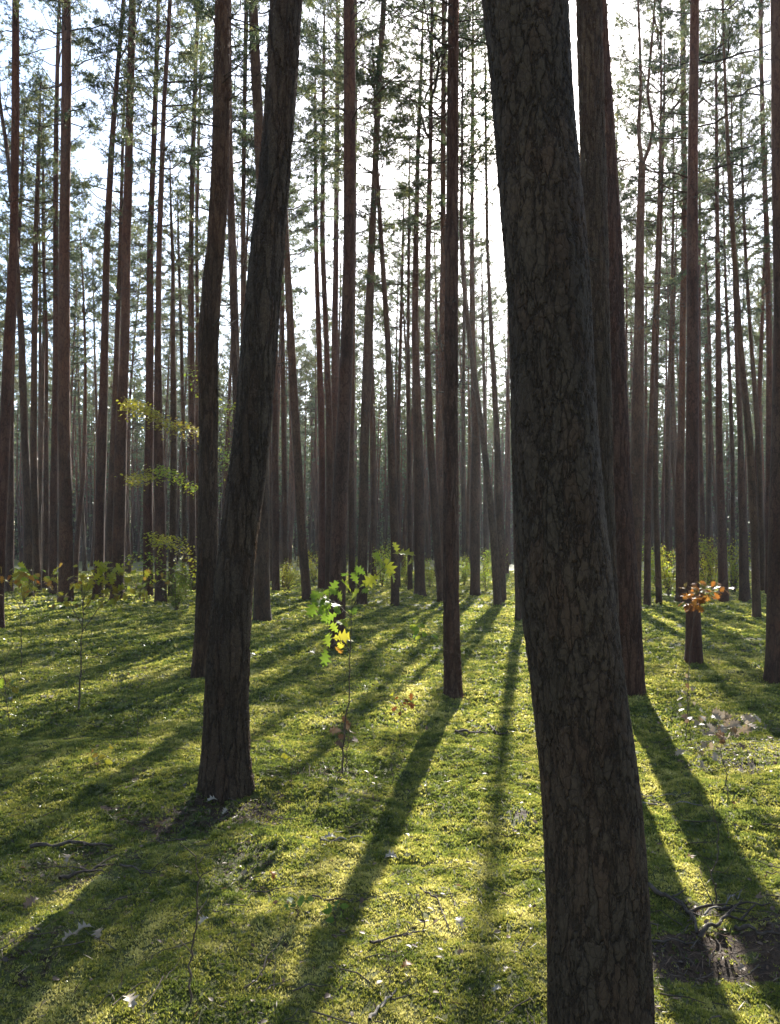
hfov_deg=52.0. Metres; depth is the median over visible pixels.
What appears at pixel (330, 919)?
seedling
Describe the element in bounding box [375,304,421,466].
pine tree
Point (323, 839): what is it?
fallen stick
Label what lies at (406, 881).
bare seedling
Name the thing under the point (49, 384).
pine tree
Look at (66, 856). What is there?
fallen leaf
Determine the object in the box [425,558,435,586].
bush
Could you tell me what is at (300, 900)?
seedling
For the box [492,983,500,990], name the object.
fallen leaf
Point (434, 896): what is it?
fallen stick
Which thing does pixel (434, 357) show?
pine tree
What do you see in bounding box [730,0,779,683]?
pine tree
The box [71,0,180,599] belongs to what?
pine tree
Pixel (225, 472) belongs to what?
pine tree
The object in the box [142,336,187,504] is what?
pine tree
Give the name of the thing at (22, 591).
bush
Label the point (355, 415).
pine tree
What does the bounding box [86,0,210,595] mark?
pine tree
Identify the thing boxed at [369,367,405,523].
pine tree
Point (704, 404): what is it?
pine tree
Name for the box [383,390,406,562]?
pine tree
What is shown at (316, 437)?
pine tree
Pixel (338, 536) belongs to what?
pine tree
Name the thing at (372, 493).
pine tree
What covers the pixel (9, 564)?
pine tree
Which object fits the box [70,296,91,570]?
pine tree
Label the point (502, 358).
pine tree
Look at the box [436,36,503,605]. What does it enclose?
pine tree
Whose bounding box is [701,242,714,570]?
pine tree
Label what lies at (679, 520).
pine tree
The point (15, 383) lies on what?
pine tree
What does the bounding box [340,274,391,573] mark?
pine tree
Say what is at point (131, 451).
pine tree
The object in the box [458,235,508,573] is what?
pine tree
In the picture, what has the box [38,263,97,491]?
pine tree
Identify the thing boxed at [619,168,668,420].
pine tree
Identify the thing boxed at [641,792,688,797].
fallen stick
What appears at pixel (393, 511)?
pine tree
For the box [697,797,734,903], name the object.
bare seedling
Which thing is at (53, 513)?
pine tree
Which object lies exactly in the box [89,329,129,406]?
pine tree
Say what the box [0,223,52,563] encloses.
pine tree
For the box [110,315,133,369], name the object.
pine tree
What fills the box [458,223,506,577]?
pine tree
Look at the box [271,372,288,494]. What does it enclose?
pine tree
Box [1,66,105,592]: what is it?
pine tree
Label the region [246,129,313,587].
pine tree
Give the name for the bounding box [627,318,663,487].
pine tree
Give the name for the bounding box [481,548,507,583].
bush
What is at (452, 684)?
pine tree
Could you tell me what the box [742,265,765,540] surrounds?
pine tree
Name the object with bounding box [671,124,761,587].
pine tree
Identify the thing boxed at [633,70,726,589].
pine tree
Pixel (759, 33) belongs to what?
pine tree
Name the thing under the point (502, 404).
pine tree
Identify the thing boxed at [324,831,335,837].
fallen leaf
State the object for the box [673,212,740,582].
pine tree
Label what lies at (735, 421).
pine tree
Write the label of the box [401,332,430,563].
pine tree
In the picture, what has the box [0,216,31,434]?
pine tree
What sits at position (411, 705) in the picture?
oak seedling
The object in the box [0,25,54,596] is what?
pine tree
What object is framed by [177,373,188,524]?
pine tree
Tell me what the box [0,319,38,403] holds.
pine tree
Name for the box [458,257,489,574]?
pine tree
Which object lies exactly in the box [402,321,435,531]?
pine tree
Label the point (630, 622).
pine tree
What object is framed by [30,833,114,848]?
fallen stick
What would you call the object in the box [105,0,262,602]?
pine tree
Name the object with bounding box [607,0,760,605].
pine tree
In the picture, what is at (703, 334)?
pine tree
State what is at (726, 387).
pine tree
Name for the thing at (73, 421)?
pine tree
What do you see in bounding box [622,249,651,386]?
pine tree
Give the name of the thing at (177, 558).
pine tree
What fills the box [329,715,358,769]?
dead seedling
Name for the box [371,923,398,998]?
bare seedling
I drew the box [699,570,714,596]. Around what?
bush
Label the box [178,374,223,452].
pine tree
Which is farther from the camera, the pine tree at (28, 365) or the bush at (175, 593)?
the pine tree at (28, 365)
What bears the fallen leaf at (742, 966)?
on the ground
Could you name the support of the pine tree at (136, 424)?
on the ground
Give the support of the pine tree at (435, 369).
on the ground
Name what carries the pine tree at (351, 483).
on the ground
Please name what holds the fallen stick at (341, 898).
on the ground
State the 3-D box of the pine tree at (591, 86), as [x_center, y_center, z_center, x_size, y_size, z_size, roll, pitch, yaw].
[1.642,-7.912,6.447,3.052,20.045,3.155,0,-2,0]
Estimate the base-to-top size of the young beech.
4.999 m
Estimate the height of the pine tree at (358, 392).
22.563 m
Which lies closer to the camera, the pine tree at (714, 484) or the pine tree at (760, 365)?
the pine tree at (760, 365)
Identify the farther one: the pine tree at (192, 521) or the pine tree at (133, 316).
the pine tree at (133, 316)
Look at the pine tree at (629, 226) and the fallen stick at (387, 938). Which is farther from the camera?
the pine tree at (629, 226)
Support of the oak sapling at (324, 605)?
on the ground
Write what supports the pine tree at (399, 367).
on the ground
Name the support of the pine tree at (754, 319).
on the ground
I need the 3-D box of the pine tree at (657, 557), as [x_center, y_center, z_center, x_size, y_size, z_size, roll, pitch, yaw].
[7.017,-5.482,21.504,2.876,16.401,3.878,-2,-3,45]
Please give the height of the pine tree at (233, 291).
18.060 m
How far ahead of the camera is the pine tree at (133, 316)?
32.46 m
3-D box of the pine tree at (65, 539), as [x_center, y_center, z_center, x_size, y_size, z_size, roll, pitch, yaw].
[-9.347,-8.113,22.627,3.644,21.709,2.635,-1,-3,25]
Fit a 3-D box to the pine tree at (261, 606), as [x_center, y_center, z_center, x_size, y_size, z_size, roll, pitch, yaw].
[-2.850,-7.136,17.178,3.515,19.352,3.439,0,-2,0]
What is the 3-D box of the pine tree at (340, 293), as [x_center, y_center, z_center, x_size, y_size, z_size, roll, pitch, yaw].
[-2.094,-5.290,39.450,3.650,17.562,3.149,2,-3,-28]
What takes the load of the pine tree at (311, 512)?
on the ground
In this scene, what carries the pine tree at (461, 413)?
on the ground
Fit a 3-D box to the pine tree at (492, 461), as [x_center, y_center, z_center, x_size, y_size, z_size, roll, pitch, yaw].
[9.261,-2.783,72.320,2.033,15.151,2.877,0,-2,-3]
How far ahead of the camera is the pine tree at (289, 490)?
67.08 m
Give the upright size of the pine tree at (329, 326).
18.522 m
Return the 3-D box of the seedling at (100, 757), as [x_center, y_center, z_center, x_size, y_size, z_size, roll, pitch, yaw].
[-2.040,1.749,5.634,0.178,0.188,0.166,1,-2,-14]
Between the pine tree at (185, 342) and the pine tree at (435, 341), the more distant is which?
the pine tree at (185, 342)
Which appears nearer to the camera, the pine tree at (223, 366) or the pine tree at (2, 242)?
the pine tree at (2, 242)
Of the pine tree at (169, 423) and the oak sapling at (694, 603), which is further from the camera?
the pine tree at (169, 423)
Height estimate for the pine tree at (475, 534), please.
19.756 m
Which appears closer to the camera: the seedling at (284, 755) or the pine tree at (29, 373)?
the seedling at (284, 755)
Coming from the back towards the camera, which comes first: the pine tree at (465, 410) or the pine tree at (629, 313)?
the pine tree at (465, 410)
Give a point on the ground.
(736, 949)
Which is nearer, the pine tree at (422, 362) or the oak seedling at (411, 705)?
the oak seedling at (411, 705)
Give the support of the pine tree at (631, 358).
on the ground
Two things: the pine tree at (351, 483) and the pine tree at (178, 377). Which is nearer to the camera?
the pine tree at (351, 483)
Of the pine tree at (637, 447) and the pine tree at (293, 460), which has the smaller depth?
the pine tree at (637, 447)
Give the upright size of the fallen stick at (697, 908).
0.149 m
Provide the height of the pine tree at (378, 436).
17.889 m
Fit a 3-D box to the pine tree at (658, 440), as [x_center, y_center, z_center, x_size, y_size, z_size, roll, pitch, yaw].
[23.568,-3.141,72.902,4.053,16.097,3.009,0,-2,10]
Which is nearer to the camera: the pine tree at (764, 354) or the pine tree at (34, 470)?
the pine tree at (34, 470)
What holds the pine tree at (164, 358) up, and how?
on the ground
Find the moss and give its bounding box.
[0,570,779,1023]
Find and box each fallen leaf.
[23,895,37,908]
[62,930,78,942]
[63,853,73,864]
[75,920,91,935]
[91,927,102,939]
[123,992,139,1010]
[198,916,207,924]
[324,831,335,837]
[385,849,396,857]
[400,959,412,969]
[455,916,464,926]
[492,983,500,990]
[737,963,746,970]
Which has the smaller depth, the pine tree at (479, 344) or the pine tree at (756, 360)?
the pine tree at (756, 360)
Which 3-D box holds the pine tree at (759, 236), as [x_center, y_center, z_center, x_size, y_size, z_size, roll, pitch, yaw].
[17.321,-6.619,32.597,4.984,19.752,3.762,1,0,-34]
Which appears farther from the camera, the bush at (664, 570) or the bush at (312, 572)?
the bush at (312, 572)
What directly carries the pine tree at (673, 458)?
on the ground
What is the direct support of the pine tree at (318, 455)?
on the ground
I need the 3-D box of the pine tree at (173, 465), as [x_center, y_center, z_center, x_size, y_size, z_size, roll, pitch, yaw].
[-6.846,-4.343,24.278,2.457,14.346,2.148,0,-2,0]
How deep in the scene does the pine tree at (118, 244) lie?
27.99 m
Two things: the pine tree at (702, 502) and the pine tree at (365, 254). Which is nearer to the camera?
the pine tree at (702, 502)
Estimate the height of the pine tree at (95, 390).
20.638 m
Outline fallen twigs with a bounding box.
[0,641,779,1023]
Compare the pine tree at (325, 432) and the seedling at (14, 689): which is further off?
the pine tree at (325, 432)
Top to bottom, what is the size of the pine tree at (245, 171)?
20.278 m
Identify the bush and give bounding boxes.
[12,569,35,603]
[130,575,147,598]
[162,566,194,610]
[170,558,195,598]
[280,558,299,588]
[298,552,317,583]
[346,554,357,573]
[370,539,390,585]
[400,554,413,584]
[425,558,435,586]
[459,555,469,584]
[480,560,492,590]
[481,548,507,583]
[642,545,673,584]
[651,543,675,594]
[699,534,737,590]
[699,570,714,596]
[711,533,750,593]
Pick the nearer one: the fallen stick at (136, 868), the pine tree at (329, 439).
the fallen stick at (136, 868)
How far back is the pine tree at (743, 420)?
59.27 m
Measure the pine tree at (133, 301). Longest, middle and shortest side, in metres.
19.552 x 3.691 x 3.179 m
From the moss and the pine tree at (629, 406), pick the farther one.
the pine tree at (629, 406)
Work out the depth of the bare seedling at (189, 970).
2.73 m
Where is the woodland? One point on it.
(383, 527)
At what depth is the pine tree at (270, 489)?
34.51 m
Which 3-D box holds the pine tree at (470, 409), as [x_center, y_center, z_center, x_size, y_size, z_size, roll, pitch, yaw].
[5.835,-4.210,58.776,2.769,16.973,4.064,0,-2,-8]
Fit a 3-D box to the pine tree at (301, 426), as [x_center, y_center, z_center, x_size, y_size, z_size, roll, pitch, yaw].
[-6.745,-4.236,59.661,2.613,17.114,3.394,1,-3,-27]
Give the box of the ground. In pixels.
[0,547,779,1023]
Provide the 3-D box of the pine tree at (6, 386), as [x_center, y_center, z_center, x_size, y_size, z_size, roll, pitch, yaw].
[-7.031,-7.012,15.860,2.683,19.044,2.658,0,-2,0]
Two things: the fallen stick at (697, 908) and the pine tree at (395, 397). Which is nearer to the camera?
the fallen stick at (697, 908)
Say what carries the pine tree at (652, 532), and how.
on the ground
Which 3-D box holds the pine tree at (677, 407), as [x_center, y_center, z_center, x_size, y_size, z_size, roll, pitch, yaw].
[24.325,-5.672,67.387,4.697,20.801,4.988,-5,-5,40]
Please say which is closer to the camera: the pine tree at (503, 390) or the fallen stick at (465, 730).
the fallen stick at (465, 730)
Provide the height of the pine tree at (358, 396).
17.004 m
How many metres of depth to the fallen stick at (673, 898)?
3.66 m
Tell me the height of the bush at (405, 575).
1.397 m
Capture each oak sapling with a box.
[0,561,53,666]
[32,560,172,709]
[304,542,415,773]
[678,580,733,741]
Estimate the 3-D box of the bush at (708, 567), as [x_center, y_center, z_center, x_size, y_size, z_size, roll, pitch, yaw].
[10.786,1.721,26.664,1.487,1.974,1.489,-2,-3,37]
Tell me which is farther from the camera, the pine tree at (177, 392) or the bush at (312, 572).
the pine tree at (177, 392)
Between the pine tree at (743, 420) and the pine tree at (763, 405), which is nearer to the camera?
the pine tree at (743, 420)
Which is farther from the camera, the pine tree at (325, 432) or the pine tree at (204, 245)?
the pine tree at (325, 432)
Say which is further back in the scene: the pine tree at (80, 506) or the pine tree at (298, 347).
the pine tree at (298, 347)
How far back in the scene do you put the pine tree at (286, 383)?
53.57 m
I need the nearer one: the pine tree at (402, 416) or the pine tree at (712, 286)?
the pine tree at (712, 286)
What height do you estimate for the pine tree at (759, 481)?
18.492 m
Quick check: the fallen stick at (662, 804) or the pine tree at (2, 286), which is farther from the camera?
the pine tree at (2, 286)
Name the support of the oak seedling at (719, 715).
on the ground
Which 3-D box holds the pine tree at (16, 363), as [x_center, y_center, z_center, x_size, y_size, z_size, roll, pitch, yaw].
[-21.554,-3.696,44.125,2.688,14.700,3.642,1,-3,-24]
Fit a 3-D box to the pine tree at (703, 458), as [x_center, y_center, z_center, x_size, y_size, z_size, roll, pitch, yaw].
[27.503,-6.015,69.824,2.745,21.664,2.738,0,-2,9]
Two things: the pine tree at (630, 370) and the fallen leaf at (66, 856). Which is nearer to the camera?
the fallen leaf at (66, 856)
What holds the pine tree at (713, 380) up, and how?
on the ground
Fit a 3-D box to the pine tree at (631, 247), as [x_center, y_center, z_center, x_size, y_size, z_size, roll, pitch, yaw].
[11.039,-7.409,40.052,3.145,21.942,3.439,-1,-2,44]
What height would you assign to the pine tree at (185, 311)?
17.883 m
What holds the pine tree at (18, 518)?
on the ground
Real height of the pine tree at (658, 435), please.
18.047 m
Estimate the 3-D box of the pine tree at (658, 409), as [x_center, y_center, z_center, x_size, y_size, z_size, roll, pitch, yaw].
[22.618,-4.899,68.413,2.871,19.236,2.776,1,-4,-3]
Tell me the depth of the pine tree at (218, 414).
75.31 m
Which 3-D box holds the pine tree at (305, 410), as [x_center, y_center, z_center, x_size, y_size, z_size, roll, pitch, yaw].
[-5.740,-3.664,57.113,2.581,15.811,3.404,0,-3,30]
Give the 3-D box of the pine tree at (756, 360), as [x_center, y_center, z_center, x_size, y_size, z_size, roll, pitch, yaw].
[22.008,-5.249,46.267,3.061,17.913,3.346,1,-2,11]
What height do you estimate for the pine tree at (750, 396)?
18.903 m
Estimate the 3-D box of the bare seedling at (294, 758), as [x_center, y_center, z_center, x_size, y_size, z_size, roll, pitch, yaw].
[-0.609,1.616,5.098,0.200,0.395,0.114,2,-3,-36]
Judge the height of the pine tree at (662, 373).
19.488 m
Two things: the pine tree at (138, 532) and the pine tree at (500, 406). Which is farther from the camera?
the pine tree at (138, 532)
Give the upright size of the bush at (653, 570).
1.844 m
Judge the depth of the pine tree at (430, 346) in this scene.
52.69 m
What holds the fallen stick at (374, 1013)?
on the ground
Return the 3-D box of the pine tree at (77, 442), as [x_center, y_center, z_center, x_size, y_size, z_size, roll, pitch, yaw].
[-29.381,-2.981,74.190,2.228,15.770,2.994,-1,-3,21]
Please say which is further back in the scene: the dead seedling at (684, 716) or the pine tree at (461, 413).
the pine tree at (461, 413)
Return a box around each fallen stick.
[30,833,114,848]
[58,854,117,879]
[119,855,169,876]
[311,894,385,907]
[320,835,361,841]
[368,988,396,1021]
[369,924,423,943]
[419,886,461,928]
[454,729,487,733]
[487,723,507,734]
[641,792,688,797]
[642,799,713,806]
[648,882,700,933]
[690,872,770,912]
[698,898,754,938]
[703,889,741,915]
[733,924,779,935]
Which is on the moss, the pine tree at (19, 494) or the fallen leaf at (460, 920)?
the fallen leaf at (460, 920)
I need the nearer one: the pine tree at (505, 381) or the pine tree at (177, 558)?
the pine tree at (505, 381)
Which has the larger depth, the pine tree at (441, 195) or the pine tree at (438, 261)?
the pine tree at (438, 261)
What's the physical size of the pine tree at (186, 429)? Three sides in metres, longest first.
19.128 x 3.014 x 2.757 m
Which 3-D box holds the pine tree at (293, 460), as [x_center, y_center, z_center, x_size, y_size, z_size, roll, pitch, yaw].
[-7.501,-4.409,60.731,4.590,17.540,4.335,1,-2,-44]
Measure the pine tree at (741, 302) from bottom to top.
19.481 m
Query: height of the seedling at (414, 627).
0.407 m
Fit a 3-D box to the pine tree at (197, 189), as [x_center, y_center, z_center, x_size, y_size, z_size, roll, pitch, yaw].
[-7.529,-9.127,33.534,3.800,24.769,3.324,0,-2,0]
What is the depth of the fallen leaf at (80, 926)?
3.26 m
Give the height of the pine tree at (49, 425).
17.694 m
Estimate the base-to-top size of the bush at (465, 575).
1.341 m
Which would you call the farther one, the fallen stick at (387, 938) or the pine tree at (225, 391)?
the pine tree at (225, 391)
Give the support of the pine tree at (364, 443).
on the ground
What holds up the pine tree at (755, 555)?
on the ground
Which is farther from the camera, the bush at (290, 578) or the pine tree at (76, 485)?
the pine tree at (76, 485)
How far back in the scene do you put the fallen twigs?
3.62 m
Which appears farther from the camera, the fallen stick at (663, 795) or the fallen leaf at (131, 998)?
the fallen stick at (663, 795)
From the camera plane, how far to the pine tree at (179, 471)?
55.26 m
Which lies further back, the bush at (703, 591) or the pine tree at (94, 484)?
the pine tree at (94, 484)
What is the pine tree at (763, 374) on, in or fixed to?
on the ground
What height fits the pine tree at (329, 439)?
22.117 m
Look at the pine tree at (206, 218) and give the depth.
37.11 m
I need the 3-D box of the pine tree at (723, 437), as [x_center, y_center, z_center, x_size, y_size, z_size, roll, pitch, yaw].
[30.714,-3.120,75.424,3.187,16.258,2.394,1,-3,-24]
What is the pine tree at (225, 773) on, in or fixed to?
on the ground
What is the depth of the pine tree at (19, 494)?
75.70 m
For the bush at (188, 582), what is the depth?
22.60 m
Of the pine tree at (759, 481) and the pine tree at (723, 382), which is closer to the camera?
the pine tree at (759, 481)
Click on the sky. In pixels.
(90, 152)
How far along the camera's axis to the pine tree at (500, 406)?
62.95 m
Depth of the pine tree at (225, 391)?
69.40 m
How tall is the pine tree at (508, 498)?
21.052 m
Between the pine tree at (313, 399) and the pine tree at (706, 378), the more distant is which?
the pine tree at (313, 399)
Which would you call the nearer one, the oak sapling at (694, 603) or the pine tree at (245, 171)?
the oak sapling at (694, 603)
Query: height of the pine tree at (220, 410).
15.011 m
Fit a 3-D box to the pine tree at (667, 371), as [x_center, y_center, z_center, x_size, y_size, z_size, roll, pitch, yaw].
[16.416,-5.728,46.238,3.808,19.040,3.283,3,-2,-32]
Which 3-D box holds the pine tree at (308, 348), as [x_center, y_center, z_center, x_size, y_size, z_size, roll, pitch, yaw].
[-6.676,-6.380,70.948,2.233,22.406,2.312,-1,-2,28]
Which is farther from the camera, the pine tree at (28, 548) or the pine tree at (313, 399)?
the pine tree at (313, 399)
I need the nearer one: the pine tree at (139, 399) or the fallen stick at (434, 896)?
the fallen stick at (434, 896)
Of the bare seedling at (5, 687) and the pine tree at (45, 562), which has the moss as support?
the bare seedling at (5, 687)
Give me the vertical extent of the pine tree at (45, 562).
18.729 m
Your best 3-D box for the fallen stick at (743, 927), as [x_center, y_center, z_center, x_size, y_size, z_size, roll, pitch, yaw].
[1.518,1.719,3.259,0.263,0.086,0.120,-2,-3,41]
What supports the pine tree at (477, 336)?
on the ground
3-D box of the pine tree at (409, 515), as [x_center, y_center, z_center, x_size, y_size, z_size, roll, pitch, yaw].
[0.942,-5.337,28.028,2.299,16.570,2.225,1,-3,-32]
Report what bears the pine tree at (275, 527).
on the ground
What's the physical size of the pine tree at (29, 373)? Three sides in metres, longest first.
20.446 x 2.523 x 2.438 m
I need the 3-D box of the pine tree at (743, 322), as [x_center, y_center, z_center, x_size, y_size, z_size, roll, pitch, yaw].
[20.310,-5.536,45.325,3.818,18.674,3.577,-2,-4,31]
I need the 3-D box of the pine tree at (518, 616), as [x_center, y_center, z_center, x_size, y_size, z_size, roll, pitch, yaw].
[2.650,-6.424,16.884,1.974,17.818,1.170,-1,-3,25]
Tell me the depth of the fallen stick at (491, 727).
6.89 m
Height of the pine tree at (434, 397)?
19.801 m
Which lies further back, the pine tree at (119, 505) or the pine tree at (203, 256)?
the pine tree at (203, 256)
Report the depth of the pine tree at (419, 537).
25.42 m
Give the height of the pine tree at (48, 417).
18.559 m
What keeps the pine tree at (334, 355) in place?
on the ground
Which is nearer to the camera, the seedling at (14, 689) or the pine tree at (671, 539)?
the seedling at (14, 689)
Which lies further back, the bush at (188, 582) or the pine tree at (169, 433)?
the pine tree at (169, 433)
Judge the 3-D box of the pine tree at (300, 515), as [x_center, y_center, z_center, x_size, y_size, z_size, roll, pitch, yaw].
[-2.574,-6.037,23.483,3.706,17.618,2.821,2,-3,-39]
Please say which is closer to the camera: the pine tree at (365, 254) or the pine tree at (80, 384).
the pine tree at (365, 254)
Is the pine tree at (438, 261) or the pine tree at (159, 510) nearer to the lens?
the pine tree at (159, 510)
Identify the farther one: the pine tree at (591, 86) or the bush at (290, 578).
the bush at (290, 578)
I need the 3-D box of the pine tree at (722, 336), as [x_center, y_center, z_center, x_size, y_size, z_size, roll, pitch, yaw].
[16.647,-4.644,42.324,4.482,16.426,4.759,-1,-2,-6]
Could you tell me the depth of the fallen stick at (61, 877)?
3.85 m
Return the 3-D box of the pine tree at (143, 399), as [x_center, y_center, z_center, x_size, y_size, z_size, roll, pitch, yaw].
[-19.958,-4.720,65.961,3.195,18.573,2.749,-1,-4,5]
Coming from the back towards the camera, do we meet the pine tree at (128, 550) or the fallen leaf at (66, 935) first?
the pine tree at (128, 550)
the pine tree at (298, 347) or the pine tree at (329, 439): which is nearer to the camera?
the pine tree at (329, 439)
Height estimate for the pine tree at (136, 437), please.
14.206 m
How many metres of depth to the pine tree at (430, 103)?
22.53 m
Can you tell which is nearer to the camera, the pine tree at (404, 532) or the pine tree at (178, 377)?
the pine tree at (404, 532)
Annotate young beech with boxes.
[114,365,235,588]
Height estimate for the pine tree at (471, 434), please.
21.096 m
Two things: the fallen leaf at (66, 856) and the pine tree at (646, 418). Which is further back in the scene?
the pine tree at (646, 418)
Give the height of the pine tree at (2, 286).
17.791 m
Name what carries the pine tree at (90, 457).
on the ground
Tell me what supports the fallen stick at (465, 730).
on the ground
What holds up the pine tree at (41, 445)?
on the ground
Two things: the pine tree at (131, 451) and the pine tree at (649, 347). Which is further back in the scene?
the pine tree at (131, 451)
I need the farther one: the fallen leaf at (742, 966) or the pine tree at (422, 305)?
the pine tree at (422, 305)
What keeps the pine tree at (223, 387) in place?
on the ground
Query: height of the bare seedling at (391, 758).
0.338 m
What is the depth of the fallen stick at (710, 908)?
3.64 m
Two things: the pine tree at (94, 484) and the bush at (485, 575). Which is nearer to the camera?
the bush at (485, 575)
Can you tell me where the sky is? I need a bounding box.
[0,0,772,522]
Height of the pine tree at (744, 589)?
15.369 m
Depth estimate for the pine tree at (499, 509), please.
22.46 m
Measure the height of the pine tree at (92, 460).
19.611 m
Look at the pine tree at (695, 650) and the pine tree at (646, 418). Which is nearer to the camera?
the pine tree at (695, 650)
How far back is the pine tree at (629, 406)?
66.23 m
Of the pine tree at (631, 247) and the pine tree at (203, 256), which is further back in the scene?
the pine tree at (203, 256)
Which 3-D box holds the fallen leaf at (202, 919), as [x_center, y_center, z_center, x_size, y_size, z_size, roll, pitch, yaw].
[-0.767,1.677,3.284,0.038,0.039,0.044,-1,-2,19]
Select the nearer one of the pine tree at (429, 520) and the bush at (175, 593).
the bush at (175, 593)
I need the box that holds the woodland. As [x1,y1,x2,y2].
[1,359,765,561]
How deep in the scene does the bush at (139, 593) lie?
22.50 m
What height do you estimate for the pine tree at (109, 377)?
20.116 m
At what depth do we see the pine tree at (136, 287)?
35.19 m
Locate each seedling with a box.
[0,643,19,721]
[0,677,18,693]
[86,746,113,769]
[136,674,155,744]
[178,842,211,1003]
[277,735,310,787]
[279,747,302,768]
[284,895,312,918]
[322,900,348,926]
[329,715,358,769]
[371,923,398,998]
[384,692,414,736]
[390,738,399,781]
[404,877,427,932]
[409,622,437,639]
[674,707,760,797]
[677,674,695,740]
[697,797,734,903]
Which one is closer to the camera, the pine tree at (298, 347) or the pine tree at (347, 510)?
the pine tree at (298, 347)
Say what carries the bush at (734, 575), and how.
on the ground
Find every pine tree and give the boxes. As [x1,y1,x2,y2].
[0,0,88,627]
[0,0,137,601]
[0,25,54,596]
[0,89,94,588]
[0,93,59,592]
[0,173,48,375]
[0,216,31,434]
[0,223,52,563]
[0,315,29,487]
[0,316,18,430]
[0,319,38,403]
[0,367,37,560]
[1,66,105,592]
[7,189,77,558]
[10,0,113,594]
[14,371,37,562]
[15,327,37,563]
[20,169,91,577]
[23,195,117,583]
[28,371,51,509]
[29,373,80,509]
[31,227,98,484]
[37,319,91,509]
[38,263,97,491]
[41,62,159,588]
[48,346,83,408]
[70,227,113,457]
[70,290,89,482]
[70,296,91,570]
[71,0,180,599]
[71,361,94,517]
[71,402,87,478]
[72,359,111,565]
[72,370,98,534]
[76,0,178,598]
[76,183,155,578]
[82,352,110,561]
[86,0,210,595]
[87,331,113,460]
[89,227,200,572]
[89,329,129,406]
[96,212,188,570]
[97,198,167,546]
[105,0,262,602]
[108,340,145,570]
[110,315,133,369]
[128,351,145,565]
[128,373,144,561]
[129,409,144,539]
[132,338,169,548]
[132,347,165,564]
[133,141,200,595]
[141,276,187,465]
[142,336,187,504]
[143,256,183,473]
[144,183,206,582]
[151,0,251,590]
[159,0,319,678]
[161,241,201,429]
[161,339,185,563]
[162,353,187,498]
[162,375,187,513]
[166,157,209,404]
[168,10,253,568]
[169,0,298,364]
[169,217,229,390]
[175,270,224,460]
[175,281,199,547]
[176,335,195,565]
[176,356,219,464]
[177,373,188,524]
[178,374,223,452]
[181,0,268,466]
[188,127,328,425]
[195,309,240,500]
[196,0,308,803]
[218,320,239,502]
[218,369,232,464]
[218,370,230,453]
[219,338,232,450]
[220,199,251,511]
[227,82,343,590]
[231,0,316,621]
[233,24,363,599]
[236,156,299,580]
[240,286,316,568]
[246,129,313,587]
[251,170,319,452]
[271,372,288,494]
[278,304,304,567]
[279,340,309,565]
[280,320,308,536]
[285,343,317,566]
[287,312,361,566]
[288,350,323,567]
[288,355,325,560]
[290,52,342,588]
[294,0,382,588]
[298,0,389,475]
[298,0,505,483]
[298,321,331,568]
[299,0,413,593]
[301,379,325,563]
[303,0,422,648]
[305,317,323,510]
[306,382,360,481]
[308,304,331,451]
[313,17,436,605]
[313,223,382,396]
[315,284,376,571]
[317,365,330,483]
[338,202,412,580]
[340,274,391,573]
[342,213,439,573]
[346,337,359,562]
[351,0,428,604]
[354,317,377,482]
[355,0,505,601]
[355,251,384,564]
[357,179,424,586]
[359,347,404,565]
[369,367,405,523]
[375,256,411,452]
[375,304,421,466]
[376,0,485,698]
[380,0,482,595]
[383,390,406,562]
[384,131,439,589]
[394,264,435,537]
[396,112,476,569]
[400,296,438,568]
[400,377,434,494]
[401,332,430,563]
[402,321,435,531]
[410,326,470,482]
[419,212,462,573]
[419,252,460,451]
[419,289,439,436]
[421,383,435,560]
[422,317,477,493]
[423,0,509,595]
[430,309,466,430]
[430,318,458,405]
[432,303,479,521]
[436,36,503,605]
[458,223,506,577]
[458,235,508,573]
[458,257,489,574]
[458,303,489,444]
[458,352,487,487]
[458,356,481,453]
[459,285,485,444]
[459,327,485,503]
[468,175,521,620]
[471,46,506,601]
[475,294,504,562]
[478,292,506,512]
[481,0,654,1023]
[481,0,692,695]
[481,400,501,483]
[487,344,505,508]
[487,383,510,515]
[488,346,510,563]
[501,256,510,573]
[576,0,619,632]
[577,131,653,348]
[579,72,679,402]
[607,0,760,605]
[611,0,727,601]
[613,17,722,604]
[617,0,739,663]
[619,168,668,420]
[620,0,685,609]
[620,192,634,281]
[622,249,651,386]
[624,194,680,568]
[624,269,662,397]
[624,270,644,436]
[625,163,756,491]
[625,301,651,452]
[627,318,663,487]
[627,326,633,413]
[628,331,648,442]
[629,262,705,489]
[631,0,772,618]
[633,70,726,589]
[644,195,685,457]
[644,264,714,564]
[644,298,665,562]
[644,346,664,514]
[644,397,663,507]
[647,366,676,529]
[648,248,704,484]
[654,0,770,601]
[658,299,701,536]
[658,344,685,566]
[659,337,704,504]
[664,58,772,590]
[664,277,757,573]
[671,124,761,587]
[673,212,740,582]
[674,140,746,585]
[676,324,734,566]
[685,346,726,471]
[686,0,772,593]
[698,89,772,601]
[699,339,714,539]
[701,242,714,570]
[701,246,733,569]
[701,297,727,567]
[702,352,751,492]
[702,396,727,504]
[709,214,761,450]
[713,251,772,509]
[723,330,765,493]
[725,104,772,509]
[726,361,765,499]
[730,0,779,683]
[732,338,765,564]
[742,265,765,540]
[743,206,772,427]
[743,279,772,453]
[743,285,772,451]
[743,387,765,500]
[745,319,765,538]
[746,172,772,305]
[746,340,765,468]
[751,253,772,403]
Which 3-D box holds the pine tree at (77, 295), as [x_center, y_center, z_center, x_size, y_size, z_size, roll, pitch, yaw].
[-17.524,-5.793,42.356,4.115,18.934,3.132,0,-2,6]
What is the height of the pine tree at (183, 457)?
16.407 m
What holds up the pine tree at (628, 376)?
on the ground
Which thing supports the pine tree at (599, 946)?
on the ground
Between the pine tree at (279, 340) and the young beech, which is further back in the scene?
the pine tree at (279, 340)

